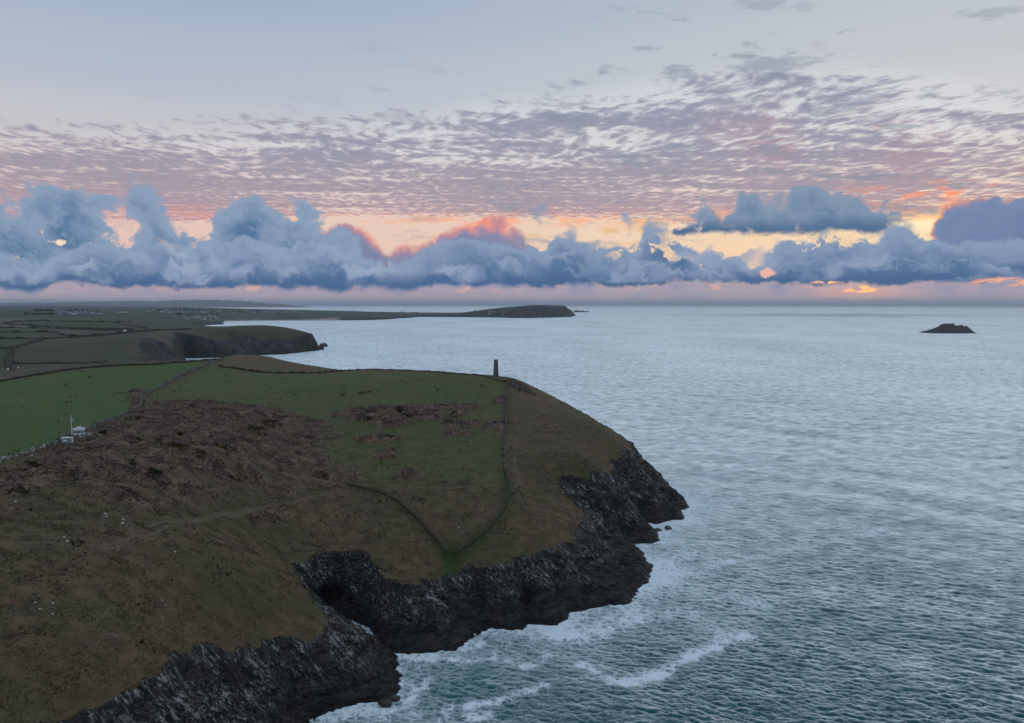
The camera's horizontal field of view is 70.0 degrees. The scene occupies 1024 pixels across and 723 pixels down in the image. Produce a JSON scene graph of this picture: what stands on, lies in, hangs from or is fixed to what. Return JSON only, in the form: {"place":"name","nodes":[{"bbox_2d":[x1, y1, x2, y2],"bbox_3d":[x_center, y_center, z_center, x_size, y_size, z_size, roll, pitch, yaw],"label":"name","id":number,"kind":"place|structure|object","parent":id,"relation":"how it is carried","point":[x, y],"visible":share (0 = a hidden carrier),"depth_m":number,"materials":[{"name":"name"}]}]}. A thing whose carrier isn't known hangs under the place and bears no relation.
{"place":"outdoors","nodes":[
{"label":"outdoors","id":0,"kind":"place"},
{"bbox_2d":[0,300,304,306],"bbox_3d":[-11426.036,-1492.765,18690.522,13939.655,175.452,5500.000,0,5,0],"label":"hills","id":1,"kind":"structure","parent":0,"point":[201,303],"depth_m":16981.75,"materials":[{"name":"grey"}]},
{"bbox_2d":[0,316,327,377],"bbox_3d":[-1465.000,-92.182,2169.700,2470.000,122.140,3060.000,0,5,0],"label":"farmland","id":2,"kind":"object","parent":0,"point":[200,341],"visible":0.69,"depth_m":1562.80,"materials":[{"name":"green plant"}]},
{"bbox_2d":[3,348,10,367],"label":"field hedge","id":3,"kind":"object","parent":2,"relation":"on","point":[6,357],"visible":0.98,"depth_m":987.37,"materials":[{"name":"green plant"}]},
{"bbox_2d":[9,348,15,369],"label":"field hedge","id":4,"kind":"object","parent":2,"relation":"on","point":[12,358],"visible":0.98,"depth_m":987.07,"materials":[{"name":"green plant"}]},
{"bbox_2d":[0,337,43,348],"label":"field hedge","id":5,"kind":"object","parent":2,"relation":"on","point":[29,342],"visible":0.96,"depth_m":1210.81,"materials":[{"name":"green plant"}]},
{"bbox_2d":[0,330,106,335],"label":"field hedge","id":6,"kind":"object","parent":2,"relation":"on","point":[14,331],"visible":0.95,"depth_m":1500.45,"materials":[{"name":"green plant"}]},
{"bbox_2d":[12,361,107,363],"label":"field hedge","id":7,"kind":"object","parent":2,"relation":"on","point":[53,362],"visible":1,"depth_m":1005.70,"materials":[{"name":"green plant"}]},
{"bbox_2d":[5,320,130,322],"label":"field hedge","id":8,"kind":"object","parent":2,"relation":"on","point":[62,321],"visible":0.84,"depth_m":2256.01,"materials":[{"name":"green plant"}]},
{"bbox_2d":[3,322,133,328],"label":"field hedge","id":9,"kind":"object","parent":2,"relation":"on","point":[65,327],"visible":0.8,"depth_m":1779.05,"materials":[{"name":"green plant"}]},
{"bbox_2d":[0,326,191,330],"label":"field hedge","id":10,"kind":"object","parent":2,"relation":"on","point":[97,329],"visible":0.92,"depth_m":1655.55,"materials":[{"name":"green plant"}]},
{"bbox_2d":[42,329,158,338],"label":"field hedge","id":11,"kind":"object","parent":2,"relation":"on","point":[119,332],"visible":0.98,"depth_m":1495.50,"materials":[{"name":"green plant"}]},
{"bbox_2d":[111,321,145,327],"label":"field hedge","id":12,"kind":"object","parent":2,"relation":"on","point":[125,324],"visible":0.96,"depth_m":1900.40,"materials":[{"name":"green plant"}]},
{"bbox_2d":[0,305,575,324],"bbox_3d":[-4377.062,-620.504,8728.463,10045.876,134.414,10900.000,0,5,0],"label":"coast","id":13,"kind":"structure","parent":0,"point":[527,311],"depth_m":5448.54},
{"bbox_2d":[0,355,688,722],"bbox_3d":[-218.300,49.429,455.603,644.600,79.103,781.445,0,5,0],"label":"headland","id":14,"kind":"structure","parent":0,"point":[286,673],"depth_m":279.11,"materials":[{"name":"green plant"}]},
{"bbox_2d":[0,440,58,462],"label":"stone wall","id":15,"kind":"structure","parent":14,"relation":"on","point":[34,448],"depth_m":261.79,"materials":[{"name":"grey stone"}]},
{"bbox_2d":[60,437,72,442],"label":"equipment shed","id":16,"kind":"structure","parent":14,"relation":"on","point":[66,439],"depth_m":280.08,"materials":[{"name":"grey metal"}]},
{"bbox_2d":[72,426,84,434],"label":"lookout hut","id":17,"kind":"object","parent":14,"relation":"on","point":[80,430],"visible":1,"depth_m":293.20,"materials":[{"name":"white paint"}]},
{"bbox_2d":[73,432,91,437],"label":"terrace wall","id":18,"kind":"structure","parent":14,"relation":"on","point":[82,435],"depth_m":291.74,"materials":[{"name":"stone"}]},
{"bbox_2d":[57,402,141,441],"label":"stone wall","id":19,"kind":"structure","parent":14,"relation":"on","point":[101,422],"depth_m":329.36,"materials":[{"name":"grey stone"}]},
{"bbox_2d":[0,358,218,381],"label":"field hedge","id":20,"kind":"object","parent":14,"relation":"on","point":[75,368],"visible":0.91,"depth_m":550.04,"materials":[{"name":"green plant"}]},
{"bbox_2d":[139,357,223,406],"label":"stone wall","id":21,"kind":"structure","parent":14,"relation":"on","point":[145,394],"depth_m":497.94,"materials":[{"name":"grey stone"}]},
{"bbox_2d":[0,388,508,649],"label":"bracken","id":22,"kind":"object","parent":14,"relation":"on","point":[172,422],"visible":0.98,"depth_m":319.25,"materials":[{"name":"brown plant"}]},
{"bbox_2d":[218,364,343,373],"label":"field hedge","id":23,"kind":"object","parent":14,"relation":"on","point":[253,370],"visible":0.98,"depth_m":547.44,"materials":[{"name":"green plant"}]},
{"bbox_2d":[0,354,616,652],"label":"gorse","id":24,"kind":"object","parent":14,"relation":"on","point":[172,444],"visible":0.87,"depth_m":302.76,"materials":[{"name":"green plant"}]},
{"bbox_2d":[0,379,631,722],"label":"grass","id":25,"kind":"structure","parent":14,"relation":"on","point":[128,567],"depth_m":230.74,"materials":[{"name":"plant"}]},
{"bbox_2d":[347,482,447,556],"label":"field bank","id":26,"kind":"structure","parent":14,"relation":"on","point":[425,527],"depth_m":306.49,"materials":[{"name":"green plant"}]},
{"bbox_2d":[344,369,505,381],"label":"stone wall","id":27,"kind":"structure","parent":14,"relation":"on","point":[430,371],"depth_m":526.62,"materials":[{"name":"grey stone"}]},
{"bbox_2d":[452,469,510,557],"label":"field bank","id":28,"kind":"structure","parent":14,"relation":"on","point":[478,537],"depth_m":300.55,"materials":[{"name":"green plant"}]},
{"bbox_2d":[493,359,498,376],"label":"daymark tower","id":29,"kind":"structure","parent":14,"relation":"on","point":[495,372],"depth_m":505.40,"materials":[{"name":"stone"}]},
{"bbox_2d":[503,379,507,468],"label":"stone wall","id":30,"kind":"structure","parent":14,"relation":"on","point":[504,439],"depth_m":404.55,"materials":[{"name":"grey stone"}]},
{"bbox_2d":[0,0,1023,303],"label":"sky","id":31,"kind":"structure","parent":0,"point":[265,151],"materials":[{"name":"blue"}]},
{"bbox_2d":[186,304,1023,722],"bbox_3d":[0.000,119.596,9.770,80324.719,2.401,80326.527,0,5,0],"label":"sea","id":32,"kind":"structure","parent":0,"point":[842,542],"depth_m":418.08,"materials":[{"name":"liquid"}]},
{"bbox_2d":[378,698,391,707],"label":"sea rock","id":33,"kind":"object","parent":32,"relation":"in","point":[384,702],"visible":1,"depth_m":217.74,"materials":[{"name":"grey stone"}]},
{"bbox_2d":[388,695,400,701],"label":"sea rock","id":34,"kind":"object","parent":32,"relation":"in","point":[394,698],"visible":0.87,"depth_m":220.87,"materials":[{"name":"grey stone"}]},
{"bbox_2d":[919,323,974,332],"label":"rock islet","id":35,"kind":"object","parent":32,"relation":"in","point":[947,328],"visible":0.88,"depth_m":2803.12,"materials":[{"name":"grey stone"}]}
]}

